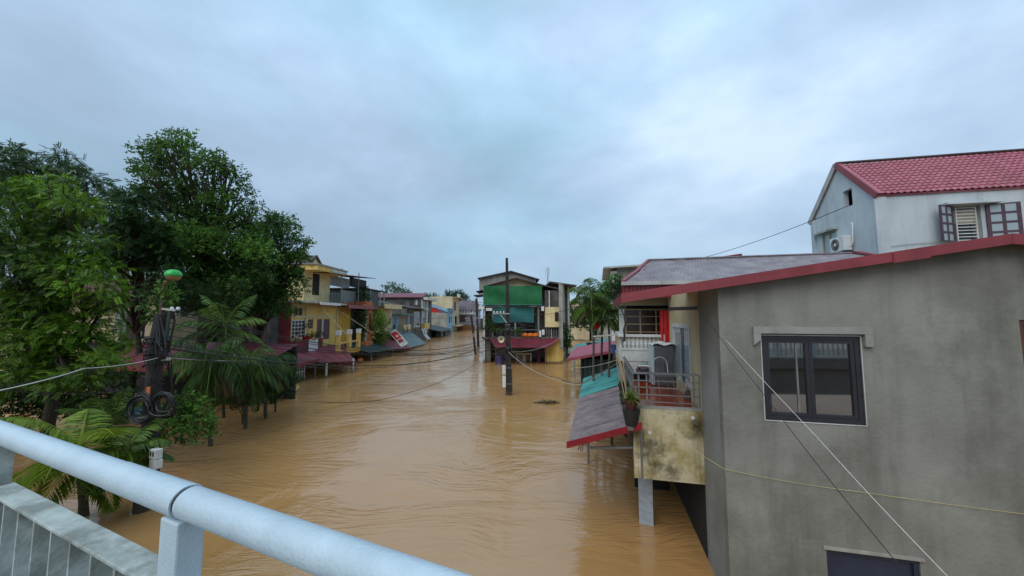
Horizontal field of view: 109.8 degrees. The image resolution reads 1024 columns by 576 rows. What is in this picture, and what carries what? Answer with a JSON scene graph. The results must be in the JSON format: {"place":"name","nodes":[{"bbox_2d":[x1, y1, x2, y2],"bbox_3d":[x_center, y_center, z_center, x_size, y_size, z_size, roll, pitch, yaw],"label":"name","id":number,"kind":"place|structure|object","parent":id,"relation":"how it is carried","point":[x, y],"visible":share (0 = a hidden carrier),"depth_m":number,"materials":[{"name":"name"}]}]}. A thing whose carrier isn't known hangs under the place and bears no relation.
{"place":"outdoors","nodes":[
{"label":"outdoors","id":0,"kind":"place"},
{"bbox_2d":[0,420,472,575],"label":"bridge railing","id":1,"kind":"object","parent":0,"point":[40,535],"visible":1,"depth_m":1.21,"materials":[{"name":"metal"}]},
{"bbox_2d":[330,288,384,305],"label":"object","id":2,"kind":"structure","parent":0,"point":[371,292],"depth_m":51.96,"materials":[{"name":"white paint"}]},
{"bbox_2d":[2,316,714,575],"bbox_3d":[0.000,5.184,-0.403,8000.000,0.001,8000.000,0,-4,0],"label":"water","id":3,"kind":"structure","parent":0,"point":[475,470],"depth_m":11.85,"materials":[{"name":"liquid"}]},
{"bbox_2d":[0,349,40,412],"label":"shrub","id":4,"kind":"object","parent":3,"relation":"in","point":[17,399],"visible":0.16,"depth_m":16.10,"materials":[{"name":"green plant"}]},
{"bbox_2d":[0,358,97,422],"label":"shrub","id":5,"kind":"object","parent":3,"relation":"in","point":[33,410],"visible":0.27,"depth_m":16.24,"materials":[{"name":"green plant"}]},
{"bbox_2d":[0,138,127,402],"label":"leafy tree","id":6,"kind":"object","parent":3,"relation":"on","point":[18,165],"visible":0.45,"depth_m":21.47,"materials":[{"name":"green plant"}]},
{"bbox_2d":[0,167,140,434],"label":"leafy tree","id":7,"kind":"object","parent":3,"relation":"on","point":[45,320],"visible":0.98,"depth_m":12.33,"materials":[{"name":"green plant"}]},
{"bbox_2d":[0,408,145,516],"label":"palm tree","id":8,"kind":"object","parent":3,"relation":"on","point":[27,481],"visible":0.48,"depth_m":8.66,"materials":[{"name":"green plant"}]},
{"bbox_2d":[30,357,144,422],"bbox_3d":[-20.311,5.191,17.329,5.408,4.349,3.168,-2,-5,20],"label":"shrub","id":9,"kind":"object","parent":3,"relation":"in","point":[100,394],"visible":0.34,"depth_m":17.00,"materials":[{"name":"green plant"}]},
{"bbox_2d":[55,386,142,445],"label":"palm tree","id":10,"kind":"object","parent":3,"relation":"on","point":[112,409],"visible":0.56,"depth_m":11.62,"materials":[{"name":"green plant"}]},
{"bbox_2d":[0,278,197,390],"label":"garden house","id":11,"kind":"structure","parent":3,"relation":"on","point":[146,331],"depth_m":25.58,"materials":[{"name":"beige paint"}]},
{"bbox_2d":[82,413,174,497],"bbox_3d":[-10.273,5.104,9.935,1.868,3.286,3.380,2,-5,-21],"label":"palm tree","id":12,"kind":"object","parent":3,"relation":"on","point":[135,443],"visible":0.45,"depth_m":9.34,"materials":[{"name":"green plant"}]},
{"bbox_2d":[61,185,225,399],"bbox_3d":[-19.762,1.129,18.343,11.535,12.633,4.847,-2,-5,28],"label":"shaded tree","id":13,"kind":"object","parent":3,"relation":"on","point":[128,225],"visible":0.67,"depth_m":17.68,"materials":[{"name":"green plant"}]},
{"bbox_2d":[126,307,179,513],"bbox_3d":[-9.526,3.634,9.658,1.344,6.261,0.765,-1,-5,14],"label":"utility pole","id":14,"kind":"object","parent":3,"relation":"on","point":[152,396],"visible":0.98,"depth_m":9.69,"materials":[{"name":"concrete"}]},
{"bbox_2d":[0,358,155,390],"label":"cable","id":15,"kind":"object","parent":14,"relation":"attached to","point":[67,373],"visible":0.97,"depth_m":5.58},
{"bbox_2d":[134,278,182,470],"bbox_3d":[-10.067,3.247,10.088,1.339,7.096,0.961,0,-4,0],"label":"climbing vine","id":16,"kind":"object","parent":14,"relation":"attached to","point":[172,294],"visible":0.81,"depth_m":10.20,"materials":[{"name":"green plant"}]},
{"bbox_2d":[159,269,182,334],"bbox_3d":[-9.585,0.412,10.116,0.451,1.869,0.390,-3,-5,36],"label":"street lamp","id":17,"kind":"object","parent":14,"relation":"attached to","point":[173,275],"visible":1,"depth_m":10.07,"materials":[{"name":"metal"}]},
{"bbox_2d":[159,346,473,365],"bbox_3d":[-8.572,4.610,26.454,3.068,3.432,33.420,-1,-5,9],"label":"cable","id":18,"kind":"object","parent":14,"relation":"attached to","point":[183,350],"visible":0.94,"depth_m":14.69,"materials":[{"name":"black rubber"}]},
{"bbox_2d":[171,344,474,361],"bbox_3d":[-8.474,4.405,27.462,2.981,3.056,35.407,-1,-4,9],"label":"cable","id":19,"kind":"object","parent":14,"relation":"attached to","point":[278,358],"visible":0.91,"depth_m":14.24,"materials":[{"name":"black rubber"}]},
{"bbox_2d":[162,321,499,354],"bbox_3d":[-5.086,2.390,17.017,0.022,1.881,17.044,-3,-5,33],"label":"cable","id":20,"kind":"object","parent":14,"relation":"attached to","point":[290,345],"visible":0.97,"depth_m":12.23,"materials":[{"name":"black rubber"}]},
{"bbox_2d":[161,335,504,355],"bbox_3d":[-5.071,2.653,16.997,0.024,1.619,17.027,-3,-5,33],"label":"cable","id":21,"kind":"object","parent":14,"relation":"attached to","point":[322,352],"visible":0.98,"depth_m":13.37,"materials":[{"name":"black rubber"}]},
{"bbox_2d":[161,327,504,354],"bbox_3d":[-5.079,2.480,17.011,0.020,1.707,17.036,-3,-5,33],"label":"cable","id":22,"kind":"object","parent":14,"relation":"attached to","point":[323,350],"visible":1,"depth_m":13.61,"materials":[{"name":"black rubber"}]},
{"bbox_2d":[163,346,504,368],"bbox_3d":[-7.607,3.572,18.567,6.101,2.079,16.987,-3,-5,32],"label":"cable","id":23,"kind":"object","parent":14,"relation":"attached to","point":[305,367],"visible":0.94,"depth_m":15.23,"materials":[{"name":"black rubber"}]},
{"bbox_2d":[176,310,503,350],"bbox_3d":[-4.900,2.110,17.039,0.034,1.903,16.820,-3,-5,32],"label":"cable","id":24,"kind":"object","parent":14,"relation":"attached to","point":[317,342],"visible":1,"depth_m":13.09,"materials":[{"name":"black rubber"}]},
{"bbox_2d":[160,386,223,446],"bbox_3d":[-11.982,5.147,12.568,5.381,3.696,1.967,-3,-6,36],"label":"bush","id":25,"kind":"object","parent":3,"relation":"in","point":[187,410],"visible":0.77,"depth_m":11.69,"materials":[{"name":"green plant"}]},
{"bbox_2d":[112,126,282,402],"bbox_3d":[-18.622,-0.907,20.488,10.324,17.071,5.840,-1,-5,12],"label":"tall tree","id":26,"kind":"object","parent":3,"relation":"on","point":[202,247],"visible":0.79,"depth_m":20.52,"materials":[{"name":"green plant"}]},
{"bbox_2d":[104,344,297,398],"bbox_3d":[-20.882,5.712,23.786,14.500,3.900,0.150,-1,-4,8],"label":"dark shopfront","id":27,"kind":"object","parent":3,"relation":"on","point":[178,386],"visible":0.07,"depth_m":23.88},
{"bbox_2d":[79,341,297,411],"bbox_3d":[-19.616,5.463,22.032,11.500,4.123,3.622,-1,-4,8],"label":"awning","id":28,"kind":"object","parent":27,"relation":"attached to","point":[139,359],"visible":0.2,"depth_m":22.37,"materials":[{"name":"red metal"}]},
{"bbox_2d":[163,337,260,446],"bbox_3d":[-11.674,4.471,14.010,3.021,5.107,2.745,4,-6,-45],"label":"palm tree","id":29,"kind":"object","parent":3,"relation":"on","point":[212,374],"visible":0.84,"depth_m":13.77,"materials":[{"name":"green plant"}]},
{"bbox_2d":[170,294,265,417],"bbox_3d":[-13.507,3.756,17.051,3.173,7.028,4.085,0,-4,0],"label":"palm tree","id":30,"kind":"object","parent":3,"relation":"on","point":[221,318],"visible":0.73,"depth_m":16.60,"materials":[{"name":"green plant"}]},
{"bbox_2d":[207,376,274,423],"bbox_3d":[-13.189,5.595,17.156,3.275,3.513,1.992,-2,-5,21],"label":"shrub","id":31,"kind":"object","parent":3,"relation":"in","point":[231,401],"visible":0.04,"depth_m":16.83,"materials":[{"name":"green plant"}]},
{"bbox_2d":[207,280,280,343],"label":"slatted dark house","id":32,"kind":"structure","parent":3,"relation":"on","point":[272,326],"depth_m":29.51,"materials":[{"name":"concrete"}]},
{"bbox_2d":[208,344,282,428],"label":"palm tree","id":33,"kind":"object","parent":3,"relation":"on","point":[252,378],"visible":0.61,"depth_m":16.27,"materials":[{"name":"green plant"}]},
{"bbox_2d":[210,209,316,342],"bbox_3d":[-16.881,1.135,25.291,6.561,13.686,6.196,0,-4,0],"label":"dark bushy tree","id":34,"kind":"object","parent":3,"relation":"on","point":[265,302],"visible":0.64,"depth_m":24.88,"materials":[{"name":"green plant"}]},
{"bbox_2d":[241,349,297,418],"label":"palm tree","id":35,"kind":"object","parent":3,"relation":"on","point":[282,370],"visible":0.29,"depth_m":18.03,"materials":[{"name":"green plant"}]},
{"bbox_2d":[262,359,306,411],"bbox_3d":[-12.533,5.595,19.151,2.988,3.827,2.612,0,-4,0],"label":"shrub","id":36,"kind":"object","parent":3,"relation":"in","point":[295,376],"visible":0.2,"depth_m":19.04,"materials":[{"name":"green plant"}]},
{"bbox_2d":[246,255,347,371],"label":"yellow house","id":37,"kind":"structure","parent":3,"relation":"on","point":[313,313],"depth_m":37.07,"materials":[{"name":"paint"}]},
{"bbox_2d":[291,320,304,337],"bbox_3d":[-20.050,3.857,33.709,0.060,1.716,2.093,0,-4,0],"label":"lattice window","id":38,"kind":"structure","parent":37,"relation":"in","point":[297,325],"depth_m":33.65,"materials":[{"name":"white paint"}]},
{"bbox_2d":[312,273,319,294],"bbox_3d":[-21.275,-0.388,38.952,0.050,2.329,1.425,0,-4,0],"label":"upper door","id":39,"kind":"structure","parent":37,"relation":"in","point":[315,287],"depth_m":38.93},
{"bbox_2d":[297,353,318,377],"bbox_3d":[-18.145,6.344,27.240,3.529,3.174,6.700,0,-4,0],"label":"awning","id":40,"kind":"object","parent":3,"relation":"on","point":[301,357],"visible":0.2,"depth_m":29.71,"materials":[{"name":"red metal"}]},
{"bbox_2d":[301,344,355,378],"bbox_3d":[-16.838,7.082,34.625,4.644,2.849,9.400,-1,-4,6],"label":"awning","id":41,"kind":"object","parent":3,"relation":"on","point":[334,358],"visible":0.68,"depth_m":33.36,"materials":[{"name":"red metal"}]},
{"bbox_2d":[335,305,376,356],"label":"plain yellow house","id":42,"kind":"structure","parent":3,"relation":"on","point":[345,323],"depth_m":42.23,"materials":[{"name":"paint"}]},
{"bbox_2d":[315,268,375,302],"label":"roof terrace shed","id":43,"kind":"structure","parent":42,"relation":"on","point":[348,296],"depth_m":45.98,"materials":[{"name":"grey paint"}]},
{"bbox_2d":[352,304,371,356],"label":"climbing vine","id":44,"kind":"object","parent":42,"relation":"attached to","point":[362,318],"visible":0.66,"depth_m":45.55,"materials":[{"name":"green plant"}]},
{"bbox_2d":[341,301,373,363],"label":"orange pillar house","id":45,"kind":"structure","parent":3,"relation":"on","point":[368,341],"depth_m":46.99,"materials":[{"name":"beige paint"}]},
{"bbox_2d":[355,285,372,301],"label":"rooftop shrub","id":46,"kind":"object","parent":45,"relation":"on","point":[363,295],"visible":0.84,"depth_m":48.00,"materials":[{"name":"green plant"}]},
{"bbox_2d":[344,340,394,360],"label":"awning","id":47,"kind":"object","parent":45,"relation":"attached to","point":[379,347],"visible":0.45,"depth_m":44.55,"materials":[{"name":"grey metal"}]},
{"bbox_2d":[370,306,390,344],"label":"bamboo bush","id":48,"kind":"object","parent":3,"relation":"on","point":[380,321],"visible":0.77,"depth_m":49.39,"materials":[{"name":"green plant"}]},
{"bbox_2d":[363,304,401,352],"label":"cream house","id":49,"kind":"structure","parent":3,"relation":"on","point":[387,308],"depth_m":57.37,"materials":[{"name":"paint"}]},
{"bbox_2d":[377,338,411,348],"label":"awning","id":50,"kind":"object","parent":3,"relation":"on","point":[393,344],"visible":0.56,"depth_m":52.78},
{"bbox_2d":[389,329,407,346],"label":"shop sign","id":51,"kind":"object","parent":50,"relation":"on","point":[399,338],"visible":1,"depth_m":49.07,"materials":[{"name":"white paint"}]},
{"bbox_2d":[381,281,412,292],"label":"distant tree","id":52,"kind":"object","parent":3,"relation":"on","point":[397,289],"visible":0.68,"depth_m":114.49,"materials":[{"name":"green plant"}]},
{"bbox_2d":[378,301,423,338],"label":"dark concrete house","id":53,"kind":"structure","parent":3,"relation":"on","point":[414,320],"depth_m":73.10,"materials":[{"name":"white paint"}]},
{"bbox_2d":[391,314,414,339],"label":"blue grey house","id":54,"kind":"structure","parent":3,"relation":"on","point":[398,321],"depth_m":63.25,"materials":[{"name":"paint"}]},
{"bbox_2d":[391,329,425,346],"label":"awning","id":55,"kind":"object","parent":54,"relation":"attached to","point":[411,339],"visible":0.81,"depth_m":61.47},
{"bbox_2d":[378,293,436,339],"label":"red roof house","id":56,"kind":"structure","parent":3,"relation":"on","point":[422,300],"depth_m":80.45,"materials":[{"name":"concrete"}]},
{"bbox_2d":[429,325,451,336],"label":"shed","id":57,"kind":"structure","parent":3,"relation":"on","point":[436,331],"depth_m":93.41,"materials":[{"name":"metal"}]},
{"bbox_2d":[431,304,453,331],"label":"blue house","id":58,"kind":"structure","parent":3,"relation":"on","point":[442,317],"depth_m":110.83,"materials":[{"name":"paint"}]},
{"bbox_2d":[430,294,463,330],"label":"tall cream house","id":59,"kind":"structure","parent":3,"relation":"on","point":[448,302],"depth_m":121.96,"materials":[{"name":"paint"}]},
{"bbox_2d":[443,289,469,301],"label":"distant tree","id":60,"kind":"object","parent":3,"relation":"on","point":[455,293],"visible":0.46,"depth_m":162.65,"materials":[{"name":"green plant"}]},
{"bbox_2d":[459,301,482,329],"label":"end house","id":61,"kind":"structure","parent":3,"relation":"on","point":[466,309],"depth_m":137.72,"materials":[{"name":"purple paint"}]},
{"bbox_2d":[471,298,481,346],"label":"utility pole","id":62,"kind":"object","parent":3,"relation":"in","point":[477,323],"visible":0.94,"depth_m":60.39,"materials":[{"name":"concrete"}]},
{"bbox_2d":[493,258,512,394],"bbox_3d":[-0.616,2.903,24.047,1.300,9.941,0.631,0,-4,0],"label":"utility pole","id":63,"kind":"object","parent":3,"relation":"in","point":[507,378],"visible":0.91,"depth_m":23.85,"materials":[{"name":"concrete"}]},
{"bbox_2d":[498,336,505,342],"bbox_3d":[-0.637,3.382,23.891,0.450,0.445,0.674,-1,-5,14],"label":"loudspeaker","id":64,"kind":"object","parent":63,"relation":"attached to","point":[502,338],"visible":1,"depth_m":23.65,"materials":[{"name":"grey metal"}]},
{"bbox_2d":[178,314,500,353],"bbox_3d":[-4.869,2.247,17.029,0.026,1.972,16.785,-3,-5,31],"label":"cable","id":65,"kind":"object","parent":64,"relation":"attached to","point":[316,344],"visible":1,"depth_m":12.97,"materials":[{"name":"black rubber"}]},
{"bbox_2d":[473,271,576,363],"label":"corner building","id":66,"kind":"structure","parent":3,"relation":"on","point":[555,297],"depth_m":41.11,"materials":[{"name":"concrete"}]},
{"bbox_2d":[482,313,522,342],"bbox_3d":[-1.102,4.471,39.836,4.650,3.519,1.517,0,-4,0],"label":"facade plant","id":67,"kind":"object","parent":66,"relation":"on","point":[519,330],"visible":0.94,"depth_m":39.76,"materials":[{"name":"green plant"}]},
{"bbox_2d":[484,286,541,304],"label":"tarpaulin","id":68,"kind":"object","parent":66,"relation":"hanging from","point":[519,295],"visible":0.97,"depth_m":40.22,"materials":[{"name":"green fabric"}]},
{"bbox_2d":[493,306,533,322],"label":"tarpaulin","id":69,"kind":"object","parent":66,"relation":"hanging from","point":[522,314],"visible":0.86,"depth_m":40.31,"materials":[{"name":"teal fabric"}]},
{"bbox_2d":[490,338,560,364],"bbox_3d":[1.450,7.142,38.886,7.882,3.389,2.068,0,-4,0],"label":"awning","id":70,"kind":"object","parent":66,"relation":"attached to","point":[529,342],"visible":0.84,"depth_m":38.96,"materials":[{"name":"red metal"}]},
{"bbox_2d":[563,322,574,351],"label":"corner shrub","id":71,"kind":"object","parent":3,"relation":"on","point":[567,342],"visible":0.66,"depth_m":41.35,"materials":[{"name":"green plant"}]},
{"bbox_2d":[570,301,588,340],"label":"house","id":72,"kind":"structure","parent":3,"relation":"on","point":[579,335],"depth_m":76.72,"materials":[{"name":"beige paint"}]},
{"bbox_2d":[570,302,605,331],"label":"distant tree","id":73,"kind":"object","parent":3,"relation":"on","point":[583,321],"visible":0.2,"depth_m":60.99,"materials":[{"name":"green plant"}]},
{"bbox_2d":[566,284,612,440],"bbox_3d":[3.417,3.437,15.369,1.974,7.336,1.993,-2,-5,20],"label":"palm tree","id":74,"kind":"object","parent":3,"relation":"on","point":[579,315],"visible":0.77,"depth_m":15.30,"materials":[{"name":"green plant"}]},
{"bbox_2d":[576,273,620,423],"bbox_3d":[3.951,3.239,15.995,2.091,7.826,2.134,0,-4,0],"label":"palm tree","id":75,"kind":"object","parent":3,"relation":"on","point":[588,281],"visible":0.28,"depth_m":16.02,"materials":[{"name":"green plant"}]},
{"bbox_2d":[589,290,607,340],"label":"house","id":76,"kind":"structure","parent":3,"relation":"on","point":[605,332],"depth_m":76.11,"materials":[{"name":"concrete"}]},
{"bbox_2d":[581,342,621,406],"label":"green shop","id":77,"kind":"structure","parent":3,"relation":"on","point":[586,363],"depth_m":20.99},
{"bbox_2d":[567,340,614,360],"bbox_3d":[5.823,4.029,24.152,3.619,0.910,7.948,-1,-5,13],"label":"awning","id":78,"kind":"object","parent":77,"relation":"attached to","point":[582,352],"visible":0.66,"depth_m":22.54,"materials":[{"name":"metal"}]},
{"bbox_2d":[585,293,620,444],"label":"palm tree","id":79,"kind":"object","parent":3,"relation":"on","point":[614,321],"visible":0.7,"depth_m":14.81,"materials":[{"name":"green plant"}]},
{"bbox_2d":[602,264,640,359],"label":"grey green house","id":80,"kind":"structure","parent":3,"relation":"on","point":[624,270],"depth_m":26.92,"materials":[{"name":"concrete"}]},
{"bbox_2d":[638,478,653,525],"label":"marble pillar","id":81,"kind":"structure","parent":3,"relation":"in","point":[646,499],"depth_m":9.04,"materials":[{"name":"stone"}]},
{"bbox_2d":[626,291,707,557],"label":"cream balcony house","id":82,"kind":"structure","parent":3,"relation":"on","point":[669,457],"depth_m":8.15,"materials":[{"name":"paint"}]},
{"bbox_2d":[566,367,642,478],"bbox_3d":[3.107,5.024,12.312,1.685,3.492,8.857,-1,-5,13],"label":"awning","id":83,"kind":"object","parent":82,"relation":"attached to","point":[587,404],"visible":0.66,"depth_m":9.74,"materials":[{"name":"red metal"}]},
{"bbox_2d":[615,350,626,397],"bbox_3d":[3.137,2.397,10.230,0.228,1.227,2.939,-1,-5,12],"label":"stick bundle","id":84,"kind":"object","parent":82,"relation":"on","point":[622,374],"visible":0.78,"depth_m":10.01,"materials":[{"name":"beige wood"}]},
{"bbox_2d":[619,394,633,430],"bbox_3d":[3.013,3.226,9.607,0.122,0.048,3.624,-1,-5,13],"label":"planter ledge","id":85,"kind":"object","parent":82,"relation":"attached to","point":[630,428],"visible":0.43,"depth_m":7.92,"materials":[{"name":"concrete"}]},
{"bbox_2d":[622,407,640,426],"bbox_3d":[2.686,2.904,8.099,0.400,0.355,0.394,0,-4,0],"label":"black planter","id":86,"kind":"object","parent":85,"relation":"on","point":[631,418],"visible":0.88,"depth_m":7.97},
{"bbox_2d":[619,387,644,409],"bbox_3d":[2.706,2.439,8.130,0.728,0.568,0.770,0,-4,0],"label":"potted plant","id":87,"kind":"object","parent":86,"relation":"on","point":[630,400],"visible":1,"depth_m":8.05,"materials":[{"name":"green plant"}]},
{"bbox_2d":[634,478,669,490],"bbox_3d":[4.248,4.918,11.006,1.000,3.500,0.120,-1,-5,13],"label":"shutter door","id":88,"kind":"structure","parent":82,"relation":"attached to","point":[661,485],"depth_m":10.82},
{"bbox_2d":[648,341,674,386],"bbox_3d":[4.557,2.281,10.934,0.700,1.288,0.620,-1,-5,10],"label":"covered appliance","id":89,"kind":"object","parent":82,"relation":"on","point":[661,349],"visible":0.94,"depth_m":10.69,"materials":[{"name":"grey plastic"}]},
{"bbox_2d":[623,356,700,408],"bbox_3d":[3.518,2.502,9.760,1.433,0.927,3.486,0,-4,0],"label":"balcony railing","id":90,"kind":"object","parent":82,"relation":"attached to","point":[629,372],"visible":0.73,"depth_m":8.27,"materials":[{"name":"grey metal"}]},
{"bbox_2d":[652,357,674,393],"bbox_3d":[4.137,2.374,9.834,0.437,0.935,0.505,0,-4,0],"label":"metal chair","id":91,"kind":"object","parent":82,"relation":"on","point":[664,376],"visible":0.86,"depth_m":9.80,"materials":[{"name":"grey metal"}]},
{"bbox_2d":[674,327,681,380],"bbox_3d":[4.812,1.883,10.397,0.052,1.470,0.782,-1,-5,13],"label":"door leaf","id":92,"kind":"structure","parent":82,"relation":"in","point":[678,357],"depth_m":10.30,"materials":[{"name":"white paint"}]},
{"bbox_2d":[680,328,685,383],"bbox_3d":[4.669,1.836,9.805,0.052,1.470,0.360,-1,-5,13],"label":"door leaf","id":93,"kind":"structure","parent":82,"relation":"in","point":[682,329],"depth_m":9.76,"materials":[{"name":"grey metal"}]},
{"bbox_2d":[684,329,689,386],"bbox_3d":[4.536,1.793,9.251,0.052,1.470,0.702,-1,-5,13],"label":"door leaf","id":94,"kind":"structure","parent":82,"relation":"in","point":[686,341],"depth_m":9.32,"materials":[{"name":"white paint"}]},
{"bbox_2d":[641,414,1021,513],"bbox_3d":[6.261,3.095,6.090,8.058,0.934,1.188,-2,-5,24],"label":"string","id":95,"kind":"object","parent":82,"relation":"attached to","point":[834,488],"visible":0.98,"depth_m":6.08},
{"bbox_2d":[615,251,874,436],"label":"white balustrade house","id":96,"kind":"structure","parent":3,"relation":"on","point":[642,329],"depth_m":12.37,"materials":[{"name":"paint"}]},
{"bbox_2d":[604,273,628,341],"bbox_3d":[3.490,0.604,12.017,0.825,2.266,1.004,-3,-5,30],"label":"roof creeper","id":97,"kind":"object","parent":96,"relation":"on","point":[616,286],"visible":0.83,"depth_m":11.98,"materials":[{"name":"green plant"}]},
{"bbox_2d":[625,309,667,339],"bbox_3d":[4.705,1.251,12.440,1.546,1.065,0.060,-1,-5,13],"label":"lattice window","id":98,"kind":"structure","parent":96,"relation":"in","point":[638,321],"depth_m":12.48,"materials":[{"name":"beige wood"}]},
{"bbox_2d":[659,310,669,341],"bbox_3d":[4.886,1.227,11.527,0.286,1.016,0.080,-1,-5,13],"label":"red curtain","id":99,"kind":"object","parent":96,"relation":"hanging from","point":[664,320],"visible":0.91,"depth_m":11.53,"materials":[{"name":"fabric"}]},
{"bbox_2d":[613,233,1023,575],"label":"grey house","id":100,"kind":"structure","parent":3,"relation":"on","point":[895,374],"depth_m":6.09,"materials":[{"name":"concrete"}]},
{"bbox_2d":[699,308,907,575],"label":"wire","id":101,"kind":"object","parent":100,"relation":"attached to","point":[811,456],"visible":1,"depth_m":3.83,"materials":[{"name":"metal"}]},
{"bbox_2d":[761,335,864,424],"bbox_3d":[5.274,1.599,6.382,1.502,1.494,0.090,-1,-5,13],"label":"window","id":102,"kind":"structure","parent":100,"relation":"in","point":[819,378],"depth_m":6.36,"materials":[{"name":"black glass"}]},
{"bbox_2d":[726,340,946,575],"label":"wire","id":103,"kind":"object","parent":100,"relation":"attached to","point":[845,468],"visible":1,"depth_m":4.64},
{"bbox_2d":[826,550,919,575],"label":"lower window","id":104,"kind":"structure","parent":100,"relation":"in","point":[839,563],"depth_m":6.00,"materials":[{"name":"glass"}]},
{"bbox_2d":[1019,320,1023,361],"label":"window","id":105,"kind":"structure","parent":100,"relation":"in","point":[1021,322],"depth_m":5.73,"materials":[{"name":"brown wood"}]},
{"bbox_2d":[808,148,1023,254],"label":"pale blue house","id":106,"kind":"structure","parent":3,"relation":"on","point":[901,203],"depth_m":13.71,"materials":[{"name":"paint"}]},
{"bbox_2d":[823,230,835,252],"bbox_3d":[14.621,-2.016,16.505,0.060,1.092,0.983,-1,-5,12],"label":"side window","id":107,"kind":"structure","parent":106,"relation":"in","point":[826,237],"depth_m":16.73,"materials":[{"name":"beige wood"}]},
{"bbox_2d":[830,222,853,252],"bbox_3d":[14.158,-2.111,15.436,0.423,1.210,1.026,-1,-5,10],"label":"air conditioner","id":108,"kind":"object","parent":106,"relation":"attached to","point":[843,243],"visible":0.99,"depth_m":15.12,"materials":[{"name":"white plastic"}]},
{"bbox_2d":[953,206,980,241],"bbox_3d":[16.683,-2.349,13.275,0.849,1.334,0.060,-1,-5,12],"label":"window","id":109,"kind":"structure","parent":106,"relation":"in","point":[961,236],"depth_m":13.24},
{"bbox_2d":[0,0,1023,315],"label":"sky","id":110,"kind":"structure","parent":0,"point":[426,146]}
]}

